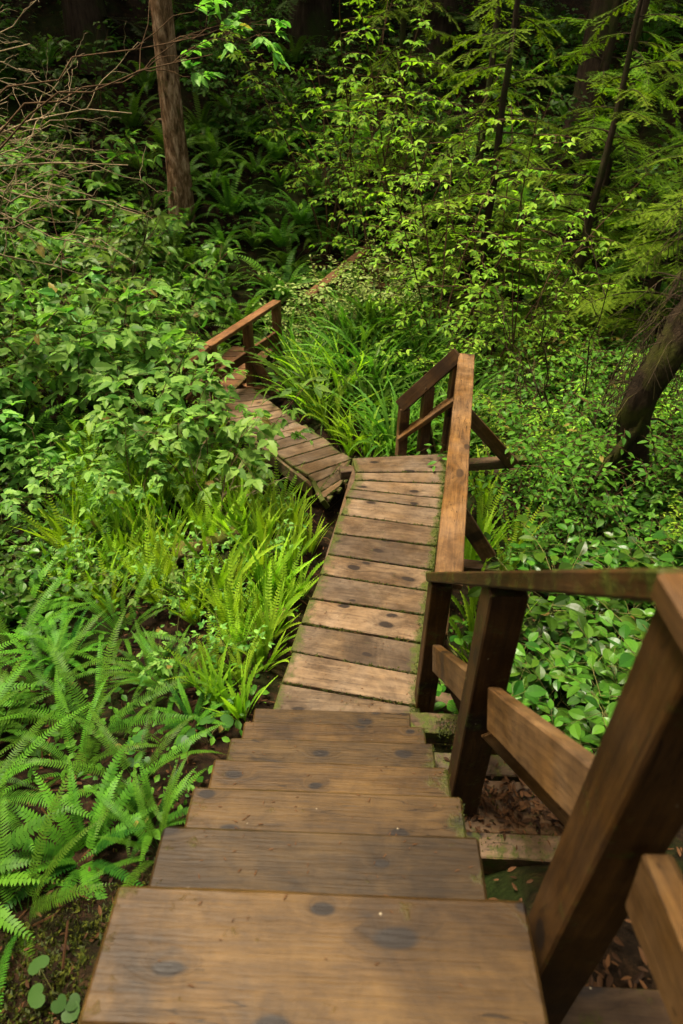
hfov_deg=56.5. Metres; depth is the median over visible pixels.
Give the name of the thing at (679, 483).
salal shrub
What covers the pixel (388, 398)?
sword fern
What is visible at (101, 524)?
deer fern
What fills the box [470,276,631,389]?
huckleberry bush
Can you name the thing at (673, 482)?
salal shrub
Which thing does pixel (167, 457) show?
deer fern
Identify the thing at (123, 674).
sword fern
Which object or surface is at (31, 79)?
salmonberry shrub
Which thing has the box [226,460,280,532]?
deer fern
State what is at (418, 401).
sword fern
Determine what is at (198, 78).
overhanging branch
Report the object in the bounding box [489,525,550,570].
deer fern
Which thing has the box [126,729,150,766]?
round leaved plant
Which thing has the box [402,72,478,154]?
salmonberry shrub
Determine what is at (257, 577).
deer fern
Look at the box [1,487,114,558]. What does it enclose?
deer fern
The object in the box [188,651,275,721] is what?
deer fern
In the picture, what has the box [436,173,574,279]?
salmonberry shrub
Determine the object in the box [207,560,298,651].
deer fern
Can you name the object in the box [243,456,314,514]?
deer fern
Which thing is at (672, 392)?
huckleberry bush
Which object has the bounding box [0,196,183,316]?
salmonberry shrub
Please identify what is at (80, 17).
dark conifer
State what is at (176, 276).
sword fern
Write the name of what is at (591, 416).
huckleberry bush
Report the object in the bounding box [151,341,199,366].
sword fern
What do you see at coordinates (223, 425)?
deer fern
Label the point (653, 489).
huckleberry bush
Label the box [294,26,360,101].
salmonberry shrub
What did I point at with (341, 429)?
sword fern
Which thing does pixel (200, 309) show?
sword fern
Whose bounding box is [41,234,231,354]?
salmonberry shrub
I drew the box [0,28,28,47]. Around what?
sword fern
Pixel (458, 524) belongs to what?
handrail
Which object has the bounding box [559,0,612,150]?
dark trunk tree
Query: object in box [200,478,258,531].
deer fern
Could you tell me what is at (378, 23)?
salmonberry shrub
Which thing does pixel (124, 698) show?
undergrowth
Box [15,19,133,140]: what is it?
salmonberry shrub
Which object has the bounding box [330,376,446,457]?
sword fern
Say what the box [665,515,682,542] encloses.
salal shrub
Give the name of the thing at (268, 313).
sword fern
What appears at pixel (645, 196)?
sword fern
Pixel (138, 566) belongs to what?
deer fern
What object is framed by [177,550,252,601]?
salmonberry shrub
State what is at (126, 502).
deer fern
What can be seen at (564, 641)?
salal shrub
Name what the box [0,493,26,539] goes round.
salal shrub
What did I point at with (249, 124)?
sword fern
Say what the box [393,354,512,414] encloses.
sword fern
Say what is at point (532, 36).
salmonberry shrub
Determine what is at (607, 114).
salmonberry shrub
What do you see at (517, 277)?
sword fern
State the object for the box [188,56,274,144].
salmonberry shrub
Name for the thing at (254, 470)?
deer fern
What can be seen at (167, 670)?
salmonberry shrub
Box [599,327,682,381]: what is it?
huckleberry bush
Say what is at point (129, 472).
deer fern
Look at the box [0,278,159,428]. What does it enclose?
salmonberry shrub
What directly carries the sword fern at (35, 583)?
on the ground
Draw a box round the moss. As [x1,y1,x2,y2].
[0,429,556,1023]
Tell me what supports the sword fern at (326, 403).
on the ground
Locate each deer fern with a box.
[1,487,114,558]
[9,554,101,612]
[11,492,84,548]
[19,533,101,589]
[22,490,90,525]
[41,452,125,503]
[41,464,118,534]
[41,521,110,576]
[42,491,82,513]
[43,458,91,500]
[46,393,112,453]
[50,423,101,475]
[51,521,146,579]
[55,545,146,612]
[58,438,125,486]
[67,460,135,522]
[69,506,133,542]
[69,544,131,603]
[81,487,139,555]
[82,436,110,460]
[85,452,137,486]
[85,469,146,510]
[85,514,179,597]
[85,523,163,585]
[94,446,162,504]
[94,477,159,532]
[100,498,163,546]
[106,411,170,461]
[106,437,147,476]
[108,456,156,482]
[115,530,179,608]
[122,463,185,525]
[122,499,171,557]
[122,514,187,579]
[123,450,179,505]
[136,539,215,624]
[141,460,190,496]
[143,511,193,547]
[144,382,181,431]
[148,438,221,496]
[151,451,237,517]
[153,601,249,699]
[154,496,196,538]
[155,548,212,600]
[159,416,191,462]
[160,448,187,476]
[160,544,271,632]
[164,449,222,505]
[166,477,233,540]
[168,451,214,489]
[169,640,238,705]
[173,521,282,595]
[177,478,252,540]
[181,443,236,505]
[182,559,246,619]
[183,407,230,468]
[186,542,276,585]
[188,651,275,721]
[190,458,270,497]
[191,588,267,659]
[193,570,260,628]
[195,457,223,489]
[196,476,250,517]
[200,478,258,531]
[204,444,240,481]
[206,503,286,556]
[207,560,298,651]
[211,442,265,487]
[211,622,274,688]
[214,423,256,467]
[214,490,288,546]
[225,525,293,580]
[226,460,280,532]
[229,477,291,546]
[230,528,319,597]
[232,466,278,510]
[232,548,302,618]
[234,593,291,671]
[237,473,282,502]
[237,593,300,643]
[241,578,299,634]
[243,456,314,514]
[246,521,310,580]
[249,493,296,528]
[251,485,296,526]
[260,537,317,609]
[268,484,316,521]
[269,537,323,598]
[270,489,311,540]
[272,511,325,561]
[287,506,332,554]
[449,591,541,662]
[450,559,486,627]
[464,504,502,561]
[468,448,501,506]
[475,508,514,560]
[476,471,518,534]
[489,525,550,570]
[495,495,557,555]
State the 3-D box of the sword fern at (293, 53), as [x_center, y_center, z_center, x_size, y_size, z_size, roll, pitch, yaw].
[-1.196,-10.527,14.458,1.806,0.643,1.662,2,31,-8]
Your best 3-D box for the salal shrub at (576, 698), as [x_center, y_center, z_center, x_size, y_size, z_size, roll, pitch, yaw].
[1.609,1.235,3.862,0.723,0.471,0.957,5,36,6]
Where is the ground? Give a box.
[0,0,682,1023]
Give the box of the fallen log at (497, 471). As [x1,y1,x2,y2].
[469,466,575,485]
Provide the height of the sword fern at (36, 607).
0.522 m
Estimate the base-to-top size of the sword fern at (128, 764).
0.339 m
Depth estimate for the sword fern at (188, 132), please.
12.86 m
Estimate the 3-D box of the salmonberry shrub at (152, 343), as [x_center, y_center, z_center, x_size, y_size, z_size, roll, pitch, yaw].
[-2.876,-1.997,7.914,1.933,1.838,2.253,-27,44,-33]
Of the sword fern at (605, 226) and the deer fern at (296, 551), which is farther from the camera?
the sword fern at (605, 226)
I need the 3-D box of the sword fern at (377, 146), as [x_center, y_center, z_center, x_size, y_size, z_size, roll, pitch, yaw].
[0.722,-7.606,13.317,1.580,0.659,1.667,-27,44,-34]
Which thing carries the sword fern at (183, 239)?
on the ground
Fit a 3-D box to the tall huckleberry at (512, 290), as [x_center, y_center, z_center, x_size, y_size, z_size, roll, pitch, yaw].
[2.609,-2.816,8.357,2.134,3.060,2.084,-19,39,-23]
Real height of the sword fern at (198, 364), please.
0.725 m
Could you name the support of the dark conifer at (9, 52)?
on the ground
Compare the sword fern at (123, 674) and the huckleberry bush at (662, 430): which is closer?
the sword fern at (123, 674)
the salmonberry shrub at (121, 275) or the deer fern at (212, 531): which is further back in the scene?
the salmonberry shrub at (121, 275)
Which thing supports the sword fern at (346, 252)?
on the ground
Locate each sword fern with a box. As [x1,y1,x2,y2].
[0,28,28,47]
[0,50,50,86]
[0,393,121,470]
[0,395,81,477]
[0,437,43,470]
[0,509,27,556]
[0,555,103,625]
[0,562,109,675]
[0,599,122,693]
[0,601,209,788]
[0,604,136,733]
[0,634,41,731]
[0,645,52,746]
[0,650,56,790]
[0,663,161,799]
[0,700,104,855]
[0,740,159,910]
[0,760,86,942]
[0,760,113,1018]
[2,36,76,67]
[7,189,94,217]
[13,692,226,859]
[21,417,104,465]
[22,494,91,535]
[24,102,96,133]
[33,410,128,506]
[39,395,179,453]
[39,563,189,664]
[59,230,161,271]
[60,161,149,198]
[64,23,129,52]
[75,753,205,865]
[76,77,160,130]
[76,458,167,508]
[79,751,190,924]
[90,268,153,301]
[90,618,189,702]
[98,197,154,233]
[100,142,164,174]
[102,60,179,97]
[106,623,225,732]
[120,151,224,212]
[121,184,167,207]
[123,220,193,256]
[123,323,193,369]
[129,0,206,36]
[129,353,219,403]
[131,114,224,155]
[132,245,224,296]
[144,306,226,354]
[146,121,224,154]
[148,215,203,245]
[148,674,230,745]
[150,227,227,274]
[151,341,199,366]
[152,257,247,301]
[153,87,248,140]
[159,346,226,382]
[163,193,225,221]
[169,302,223,332]
[182,236,243,273]
[183,37,253,68]
[185,118,244,150]
[186,84,271,120]
[186,166,283,216]
[187,126,253,169]
[187,283,300,327]
[188,219,260,249]
[190,327,243,352]
[191,165,245,190]
[194,262,257,296]
[209,101,279,137]
[209,317,301,348]
[212,146,294,174]
[225,116,325,161]
[227,220,276,247]
[233,202,331,250]
[235,190,285,212]
[237,244,323,305]
[237,292,297,318]
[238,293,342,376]
[239,255,290,293]
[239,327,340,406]
[244,75,311,105]
[244,103,314,137]
[250,232,325,271]
[252,353,347,417]
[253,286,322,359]
[254,159,307,186]
[254,187,349,225]
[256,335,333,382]
[263,33,322,65]
[263,355,381,434]
[268,293,356,330]
[276,216,356,247]
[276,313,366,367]
[277,339,424,430]
[279,269,354,303]
[279,316,404,398]
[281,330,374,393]
[282,110,336,139]
[287,135,336,161]
[288,325,323,360]
[288,352,391,438]
[290,161,364,198]
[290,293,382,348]
[292,261,345,280]
[293,295,417,354]
[294,315,429,393]
[294,331,401,405]
[303,286,409,347]
[304,90,372,125]
[305,126,363,156]
[308,403,390,456]
[310,282,403,329]
[312,222,388,257]
[314,175,401,227]
[315,270,446,340]
[317,261,450,334]
[320,405,394,457]
[326,137,399,175]
[326,260,389,280]
[328,317,433,409]
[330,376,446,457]
[331,375,486,456]
[333,116,402,151]
[333,133,407,157]
[334,335,493,403]
[343,378,441,452]
[344,315,439,365]
[349,376,422,426]
[354,48,395,78]
[355,286,449,351]
[357,304,474,382]
[357,344,473,413]
[362,372,500,453]
[366,374,494,454]
[367,303,469,375]
[379,181,463,229]
[382,416,506,456]
[383,377,495,429]
[385,303,460,356]
[387,388,507,475]
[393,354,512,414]
[395,232,473,272]
[396,322,527,378]
[397,332,482,373]
[400,281,459,319]
[407,417,506,486]
[412,108,466,138]
[412,349,527,404]
[413,395,534,457]
[427,59,480,90]
[432,347,517,391]
[434,365,532,442]
[447,145,517,188]
[457,37,533,69]
[462,286,561,360]
[464,117,550,150]
[466,245,572,305]
[495,180,578,211]
[518,233,569,257]
[520,52,577,94]
[523,4,585,48]
[538,95,606,127]
[546,259,641,306]
[550,147,630,191]
[556,219,648,261]
[560,52,652,99]
[606,193,668,218]
[618,8,682,48]
[639,119,682,157]
[639,227,680,259]
[640,265,682,310]
[658,51,682,95]
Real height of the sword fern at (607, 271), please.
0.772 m
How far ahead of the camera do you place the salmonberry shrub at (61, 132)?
11.82 m
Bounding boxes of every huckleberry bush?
[0,296,156,370]
[0,331,87,426]
[118,304,217,411]
[142,384,214,440]
[367,288,490,397]
[416,416,604,527]
[437,365,579,464]
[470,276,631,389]
[472,387,564,457]
[475,344,581,430]
[492,375,623,497]
[495,410,605,510]
[495,502,588,568]
[497,378,594,462]
[498,337,619,412]
[500,457,596,546]
[505,417,678,544]
[510,337,628,441]
[530,294,680,417]
[532,331,663,426]
[534,371,682,475]
[542,452,650,545]
[545,381,682,467]
[546,338,679,436]
[557,321,676,411]
[583,384,682,517]
[594,378,682,449]
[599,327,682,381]
[601,368,682,434]
[604,397,682,475]
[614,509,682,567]
[618,331,682,409]
[620,358,682,448]
[636,452,682,530]
[652,486,682,552]
[659,413,682,498]
[663,370,682,414]
[670,380,682,442]
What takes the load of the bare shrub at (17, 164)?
on the ground
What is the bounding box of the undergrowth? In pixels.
[0,0,682,884]
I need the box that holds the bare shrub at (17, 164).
[0,0,176,339]
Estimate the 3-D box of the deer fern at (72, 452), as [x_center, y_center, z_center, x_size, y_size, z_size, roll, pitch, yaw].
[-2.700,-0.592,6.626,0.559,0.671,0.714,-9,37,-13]
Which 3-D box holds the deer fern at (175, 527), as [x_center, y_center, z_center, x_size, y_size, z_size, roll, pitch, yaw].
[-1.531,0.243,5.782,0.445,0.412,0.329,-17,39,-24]
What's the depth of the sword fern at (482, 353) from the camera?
9.08 m
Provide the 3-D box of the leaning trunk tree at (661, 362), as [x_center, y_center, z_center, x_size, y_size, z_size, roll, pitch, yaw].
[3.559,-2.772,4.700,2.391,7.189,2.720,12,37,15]
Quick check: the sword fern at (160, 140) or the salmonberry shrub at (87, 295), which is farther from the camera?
the sword fern at (160, 140)
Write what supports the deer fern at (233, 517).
on the ground
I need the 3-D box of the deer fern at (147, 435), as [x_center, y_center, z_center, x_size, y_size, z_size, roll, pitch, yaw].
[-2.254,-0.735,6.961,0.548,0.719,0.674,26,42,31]
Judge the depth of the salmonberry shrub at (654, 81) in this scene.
12.87 m
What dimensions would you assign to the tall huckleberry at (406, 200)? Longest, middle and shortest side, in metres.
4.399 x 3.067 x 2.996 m
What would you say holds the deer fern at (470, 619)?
on the ground
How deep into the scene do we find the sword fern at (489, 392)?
8.00 m
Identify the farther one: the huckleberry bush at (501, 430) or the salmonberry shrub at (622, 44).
the salmonberry shrub at (622, 44)
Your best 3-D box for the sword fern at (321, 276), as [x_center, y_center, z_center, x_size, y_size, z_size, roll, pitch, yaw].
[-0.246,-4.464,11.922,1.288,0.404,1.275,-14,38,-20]
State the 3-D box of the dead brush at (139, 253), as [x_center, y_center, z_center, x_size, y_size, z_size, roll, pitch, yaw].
[-2.767,-3.893,9.344,1.355,3.359,1.731,14,38,18]
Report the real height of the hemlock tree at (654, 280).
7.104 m
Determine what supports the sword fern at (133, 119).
on the ground
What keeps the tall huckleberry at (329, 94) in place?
on the ground
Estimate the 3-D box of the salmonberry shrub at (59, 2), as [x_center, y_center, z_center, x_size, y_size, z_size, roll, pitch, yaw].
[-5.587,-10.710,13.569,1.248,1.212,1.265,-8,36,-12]
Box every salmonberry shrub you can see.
[0,0,26,66]
[0,29,52,110]
[0,108,54,187]
[0,117,165,234]
[0,119,88,239]
[0,149,102,236]
[0,181,171,339]
[0,189,152,302]
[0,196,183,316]
[0,213,147,319]
[0,222,34,295]
[0,234,60,338]
[0,241,166,407]
[0,241,237,387]
[0,266,132,412]
[0,277,31,339]
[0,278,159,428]
[0,279,97,418]
[0,292,118,356]
[0,368,59,468]
[0,415,101,522]
[0,524,98,575]
[3,269,160,364]
[8,281,188,409]
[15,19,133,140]
[27,105,100,185]
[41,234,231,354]
[43,200,196,288]
[48,307,229,471]
[50,0,110,24]
[52,528,143,597]
[53,417,193,530]
[63,357,249,480]
[69,369,331,507]
[77,548,210,618]
[96,501,182,573]
[129,521,227,592]
[131,589,203,691]
[139,0,196,17]
[175,0,272,101]
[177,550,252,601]
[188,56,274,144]
[191,606,275,663]
[207,519,308,567]
[221,0,286,55]
[227,484,271,526]
[245,65,314,142]
[262,492,304,538]
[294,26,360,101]
[312,132,370,188]
[358,0,416,51]
[363,22,433,102]
[394,0,468,54]
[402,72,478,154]
[402,115,519,233]
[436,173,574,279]
[478,22,582,110]
[493,73,608,168]
[502,0,566,53]
[536,1,591,74]
[565,91,646,167]
[603,52,681,117]
[611,142,681,238]
[613,0,682,63]
[651,160,682,236]
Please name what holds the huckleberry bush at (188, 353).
on the ground
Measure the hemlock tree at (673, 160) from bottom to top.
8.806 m
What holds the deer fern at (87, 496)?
on the ground
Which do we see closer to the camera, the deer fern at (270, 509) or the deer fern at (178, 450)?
the deer fern at (270, 509)
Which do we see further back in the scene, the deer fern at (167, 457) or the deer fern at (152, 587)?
the deer fern at (167, 457)
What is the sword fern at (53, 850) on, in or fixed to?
on the ground
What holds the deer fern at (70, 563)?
on the ground
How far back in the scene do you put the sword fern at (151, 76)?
13.55 m
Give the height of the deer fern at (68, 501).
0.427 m
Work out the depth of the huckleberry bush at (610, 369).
7.76 m
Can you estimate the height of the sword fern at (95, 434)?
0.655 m
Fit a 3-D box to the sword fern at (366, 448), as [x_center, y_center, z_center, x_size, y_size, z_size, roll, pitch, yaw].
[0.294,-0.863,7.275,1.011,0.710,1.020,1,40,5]
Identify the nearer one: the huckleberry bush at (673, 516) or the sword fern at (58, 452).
the huckleberry bush at (673, 516)
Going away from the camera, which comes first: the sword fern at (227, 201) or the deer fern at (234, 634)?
the deer fern at (234, 634)
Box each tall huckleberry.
[210,0,433,255]
[232,0,472,267]
[294,73,535,307]
[329,0,523,289]
[354,52,581,357]
[395,91,662,381]
[450,175,630,403]
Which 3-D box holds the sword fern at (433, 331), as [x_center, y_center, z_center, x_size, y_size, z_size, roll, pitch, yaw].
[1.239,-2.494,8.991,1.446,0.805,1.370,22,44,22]
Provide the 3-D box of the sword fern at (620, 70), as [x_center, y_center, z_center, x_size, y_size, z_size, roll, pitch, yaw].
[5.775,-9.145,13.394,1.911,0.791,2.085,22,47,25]
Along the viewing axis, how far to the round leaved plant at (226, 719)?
3.76 m
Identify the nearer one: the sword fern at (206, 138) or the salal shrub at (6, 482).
the salal shrub at (6, 482)
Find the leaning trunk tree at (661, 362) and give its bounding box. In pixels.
[563,208,682,520]
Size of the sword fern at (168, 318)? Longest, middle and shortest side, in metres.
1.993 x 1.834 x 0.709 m
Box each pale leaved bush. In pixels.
[252,246,392,332]
[252,283,354,357]
[306,288,378,322]
[320,238,434,329]
[327,258,449,332]
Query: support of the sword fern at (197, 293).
on the ground
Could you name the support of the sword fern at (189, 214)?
on the ground
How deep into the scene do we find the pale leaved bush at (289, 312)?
9.80 m
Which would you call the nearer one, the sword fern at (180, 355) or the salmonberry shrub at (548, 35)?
the sword fern at (180, 355)
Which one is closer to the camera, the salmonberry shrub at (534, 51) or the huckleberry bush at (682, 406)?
the huckleberry bush at (682, 406)
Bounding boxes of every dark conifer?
[0,24,47,99]
[61,0,194,74]
[271,0,333,53]
[408,0,530,82]
[628,0,682,19]
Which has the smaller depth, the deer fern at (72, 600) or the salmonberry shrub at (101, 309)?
the deer fern at (72, 600)
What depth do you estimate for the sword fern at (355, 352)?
8.33 m
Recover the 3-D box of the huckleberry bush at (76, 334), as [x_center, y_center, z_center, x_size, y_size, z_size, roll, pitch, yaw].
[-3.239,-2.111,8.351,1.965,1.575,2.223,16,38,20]
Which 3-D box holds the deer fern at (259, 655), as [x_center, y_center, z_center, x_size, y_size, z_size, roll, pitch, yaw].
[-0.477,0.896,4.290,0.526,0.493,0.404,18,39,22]
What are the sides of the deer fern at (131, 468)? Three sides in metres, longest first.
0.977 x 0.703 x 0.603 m
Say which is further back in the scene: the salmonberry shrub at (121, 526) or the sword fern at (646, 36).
the sword fern at (646, 36)
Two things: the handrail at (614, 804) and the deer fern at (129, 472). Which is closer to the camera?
the handrail at (614, 804)
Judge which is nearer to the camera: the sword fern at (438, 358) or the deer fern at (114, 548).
the deer fern at (114, 548)
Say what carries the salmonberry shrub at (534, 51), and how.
on the ground
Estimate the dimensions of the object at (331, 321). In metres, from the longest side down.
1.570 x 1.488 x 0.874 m
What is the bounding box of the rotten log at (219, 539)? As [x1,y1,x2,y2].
[143,527,241,576]
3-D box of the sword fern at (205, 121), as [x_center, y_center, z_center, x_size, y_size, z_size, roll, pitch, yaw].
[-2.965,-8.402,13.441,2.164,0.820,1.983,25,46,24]
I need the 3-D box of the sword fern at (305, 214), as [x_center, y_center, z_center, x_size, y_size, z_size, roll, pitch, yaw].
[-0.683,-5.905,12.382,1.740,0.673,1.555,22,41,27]
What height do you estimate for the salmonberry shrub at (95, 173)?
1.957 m
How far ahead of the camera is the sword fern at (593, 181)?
12.23 m
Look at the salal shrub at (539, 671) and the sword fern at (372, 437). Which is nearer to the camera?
the salal shrub at (539, 671)
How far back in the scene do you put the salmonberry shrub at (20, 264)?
8.62 m
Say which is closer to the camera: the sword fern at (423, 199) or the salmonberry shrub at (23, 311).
the salmonberry shrub at (23, 311)
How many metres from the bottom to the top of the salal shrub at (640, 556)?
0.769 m
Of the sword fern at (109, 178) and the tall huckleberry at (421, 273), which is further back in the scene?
the sword fern at (109, 178)
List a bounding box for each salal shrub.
[0,464,62,517]
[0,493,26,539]
[0,520,123,592]
[0,524,34,565]
[0,560,31,623]
[0,567,80,637]
[4,487,84,528]
[9,509,77,564]
[13,533,125,608]
[34,500,131,565]
[47,500,122,529]
[434,627,584,716]
[462,593,602,708]
[467,505,650,656]
[506,511,639,607]
[506,624,620,744]
[509,602,641,725]
[533,515,623,568]
[536,463,645,513]
[537,691,598,752]
[547,648,627,752]
[547,654,626,754]
[551,502,638,549]
[551,549,654,678]
[568,438,682,513]
[568,548,667,618]
[585,470,681,547]
[589,494,682,567]
[598,561,675,639]
[600,616,648,666]
[603,528,682,567]
[613,532,673,608]
[630,484,682,526]
[648,512,682,566]
[650,459,682,485]
[651,471,682,500]
[661,443,682,464]
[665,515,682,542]
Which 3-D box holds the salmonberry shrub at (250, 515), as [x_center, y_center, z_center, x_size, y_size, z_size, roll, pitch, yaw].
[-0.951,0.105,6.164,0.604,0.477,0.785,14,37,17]
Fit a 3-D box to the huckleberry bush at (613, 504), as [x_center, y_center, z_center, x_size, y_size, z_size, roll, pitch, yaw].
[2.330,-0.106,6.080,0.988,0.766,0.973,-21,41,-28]
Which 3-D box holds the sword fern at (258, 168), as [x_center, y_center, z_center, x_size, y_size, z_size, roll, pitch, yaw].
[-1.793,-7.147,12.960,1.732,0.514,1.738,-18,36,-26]
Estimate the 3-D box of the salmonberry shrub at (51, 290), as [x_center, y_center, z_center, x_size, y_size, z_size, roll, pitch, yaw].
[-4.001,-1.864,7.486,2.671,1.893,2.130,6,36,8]
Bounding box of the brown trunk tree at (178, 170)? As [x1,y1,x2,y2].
[147,0,195,232]
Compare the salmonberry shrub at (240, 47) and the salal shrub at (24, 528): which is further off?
the salmonberry shrub at (240, 47)
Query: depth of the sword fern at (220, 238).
12.17 m
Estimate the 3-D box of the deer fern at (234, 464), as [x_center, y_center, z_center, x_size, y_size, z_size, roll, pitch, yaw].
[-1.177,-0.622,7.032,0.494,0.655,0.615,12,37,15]
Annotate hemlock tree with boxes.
[317,0,471,221]
[360,0,595,359]
[401,0,566,282]
[479,0,682,396]
[495,0,682,326]
[502,0,682,239]
[542,41,682,393]
[553,88,682,437]
[589,90,682,290]
[658,89,681,170]
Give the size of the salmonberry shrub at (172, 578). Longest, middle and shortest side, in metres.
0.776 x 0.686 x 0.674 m
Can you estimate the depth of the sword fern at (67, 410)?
7.05 m
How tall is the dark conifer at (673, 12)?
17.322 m
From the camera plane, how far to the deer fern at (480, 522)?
5.72 m
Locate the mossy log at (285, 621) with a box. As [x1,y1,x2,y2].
[181,607,288,671]
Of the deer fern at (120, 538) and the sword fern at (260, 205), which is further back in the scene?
the sword fern at (260, 205)
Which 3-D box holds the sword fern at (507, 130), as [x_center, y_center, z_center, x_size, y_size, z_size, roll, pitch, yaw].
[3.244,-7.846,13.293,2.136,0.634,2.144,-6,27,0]
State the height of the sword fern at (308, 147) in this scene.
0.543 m
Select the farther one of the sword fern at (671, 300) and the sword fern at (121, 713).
the sword fern at (671, 300)
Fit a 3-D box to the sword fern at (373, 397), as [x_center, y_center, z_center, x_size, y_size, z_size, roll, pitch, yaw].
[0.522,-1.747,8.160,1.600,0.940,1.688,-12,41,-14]
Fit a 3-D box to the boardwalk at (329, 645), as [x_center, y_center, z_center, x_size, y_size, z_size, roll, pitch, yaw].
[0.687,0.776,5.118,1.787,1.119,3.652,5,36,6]
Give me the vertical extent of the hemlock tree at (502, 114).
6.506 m
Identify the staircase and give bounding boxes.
[78,708,547,1023]
[304,246,403,341]
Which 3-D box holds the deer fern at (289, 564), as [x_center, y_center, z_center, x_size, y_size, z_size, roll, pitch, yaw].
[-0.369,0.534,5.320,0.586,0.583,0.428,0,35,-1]
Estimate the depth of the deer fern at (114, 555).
5.46 m
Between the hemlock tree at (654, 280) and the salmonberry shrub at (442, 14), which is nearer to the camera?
the hemlock tree at (654, 280)
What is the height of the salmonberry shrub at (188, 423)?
1.456 m
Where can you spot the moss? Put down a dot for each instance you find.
(86, 925)
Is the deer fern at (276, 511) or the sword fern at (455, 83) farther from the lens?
the sword fern at (455, 83)
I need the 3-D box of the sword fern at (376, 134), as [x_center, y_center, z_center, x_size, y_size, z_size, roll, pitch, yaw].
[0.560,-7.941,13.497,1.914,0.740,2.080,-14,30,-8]
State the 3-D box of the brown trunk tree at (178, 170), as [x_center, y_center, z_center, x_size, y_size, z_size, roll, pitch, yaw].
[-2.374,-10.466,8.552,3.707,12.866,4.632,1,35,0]
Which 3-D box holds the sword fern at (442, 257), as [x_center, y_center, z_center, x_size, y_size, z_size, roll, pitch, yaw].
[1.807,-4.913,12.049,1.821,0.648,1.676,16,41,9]
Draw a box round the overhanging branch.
[0,0,290,149]
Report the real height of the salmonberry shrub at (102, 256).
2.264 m
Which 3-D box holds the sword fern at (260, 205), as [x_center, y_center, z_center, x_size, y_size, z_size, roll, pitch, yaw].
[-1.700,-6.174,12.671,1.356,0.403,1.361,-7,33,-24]
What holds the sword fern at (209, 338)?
on the ground
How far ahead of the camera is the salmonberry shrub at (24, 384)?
6.20 m
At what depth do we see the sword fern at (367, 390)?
7.93 m
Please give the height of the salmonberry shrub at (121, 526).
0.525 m
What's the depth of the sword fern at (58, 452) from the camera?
7.04 m
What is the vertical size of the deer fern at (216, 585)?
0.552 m
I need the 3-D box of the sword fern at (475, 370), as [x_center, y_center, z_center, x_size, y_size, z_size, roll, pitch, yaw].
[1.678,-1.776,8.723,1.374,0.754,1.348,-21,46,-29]
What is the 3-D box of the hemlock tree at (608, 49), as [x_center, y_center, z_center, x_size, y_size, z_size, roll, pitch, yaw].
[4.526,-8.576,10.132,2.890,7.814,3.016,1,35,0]
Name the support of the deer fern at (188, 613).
on the ground
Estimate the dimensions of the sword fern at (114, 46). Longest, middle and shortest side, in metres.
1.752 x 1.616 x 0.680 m
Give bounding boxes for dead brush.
[109,118,196,325]
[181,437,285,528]
[488,191,682,450]
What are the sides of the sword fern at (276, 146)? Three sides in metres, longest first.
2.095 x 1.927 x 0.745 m
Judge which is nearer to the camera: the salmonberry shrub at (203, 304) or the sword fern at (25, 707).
the sword fern at (25, 707)
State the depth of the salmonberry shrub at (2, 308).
9.00 m
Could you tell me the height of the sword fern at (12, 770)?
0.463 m
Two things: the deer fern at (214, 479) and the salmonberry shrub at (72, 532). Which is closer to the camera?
the salmonberry shrub at (72, 532)
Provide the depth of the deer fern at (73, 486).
6.29 m
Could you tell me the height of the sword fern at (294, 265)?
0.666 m
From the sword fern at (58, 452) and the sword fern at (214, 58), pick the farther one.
the sword fern at (214, 58)
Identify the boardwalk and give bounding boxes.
[186,346,272,402]
[196,388,351,508]
[273,454,527,713]
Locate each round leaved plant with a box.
[27,955,79,1022]
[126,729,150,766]
[176,714,233,745]
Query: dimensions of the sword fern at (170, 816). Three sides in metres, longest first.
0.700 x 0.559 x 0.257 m
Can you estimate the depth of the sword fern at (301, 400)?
8.38 m
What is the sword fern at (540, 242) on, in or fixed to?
on the ground
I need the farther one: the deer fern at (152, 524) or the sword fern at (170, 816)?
the deer fern at (152, 524)
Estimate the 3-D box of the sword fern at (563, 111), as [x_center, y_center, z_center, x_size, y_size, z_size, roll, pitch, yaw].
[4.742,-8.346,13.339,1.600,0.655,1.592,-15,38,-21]
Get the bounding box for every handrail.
[182,300,283,433]
[395,348,459,455]
[409,568,682,1023]
[434,353,518,639]
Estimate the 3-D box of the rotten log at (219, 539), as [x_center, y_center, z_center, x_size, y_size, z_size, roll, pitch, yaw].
[-1.331,0.334,5.722,0.984,0.251,0.212,-26,43,-32]
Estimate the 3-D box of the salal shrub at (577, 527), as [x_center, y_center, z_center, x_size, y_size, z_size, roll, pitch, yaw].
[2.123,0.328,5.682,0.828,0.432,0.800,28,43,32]
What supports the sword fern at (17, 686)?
on the ground
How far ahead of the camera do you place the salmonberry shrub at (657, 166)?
10.30 m
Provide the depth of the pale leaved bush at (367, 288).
8.93 m
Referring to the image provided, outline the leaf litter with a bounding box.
[0,443,682,1023]
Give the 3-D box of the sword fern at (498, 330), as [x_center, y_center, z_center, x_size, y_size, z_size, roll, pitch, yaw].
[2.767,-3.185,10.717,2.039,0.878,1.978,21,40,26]
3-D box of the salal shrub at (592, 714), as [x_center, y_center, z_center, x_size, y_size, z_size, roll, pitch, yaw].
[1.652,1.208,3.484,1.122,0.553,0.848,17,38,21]
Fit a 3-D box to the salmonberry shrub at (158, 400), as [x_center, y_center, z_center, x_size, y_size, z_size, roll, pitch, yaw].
[-2.219,-1.394,7.189,2.130,1.656,2.441,-2,33,1]
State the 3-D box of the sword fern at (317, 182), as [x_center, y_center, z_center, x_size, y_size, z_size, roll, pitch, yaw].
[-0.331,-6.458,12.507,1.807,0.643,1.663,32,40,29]
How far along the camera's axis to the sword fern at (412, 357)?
8.32 m
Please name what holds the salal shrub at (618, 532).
on the ground

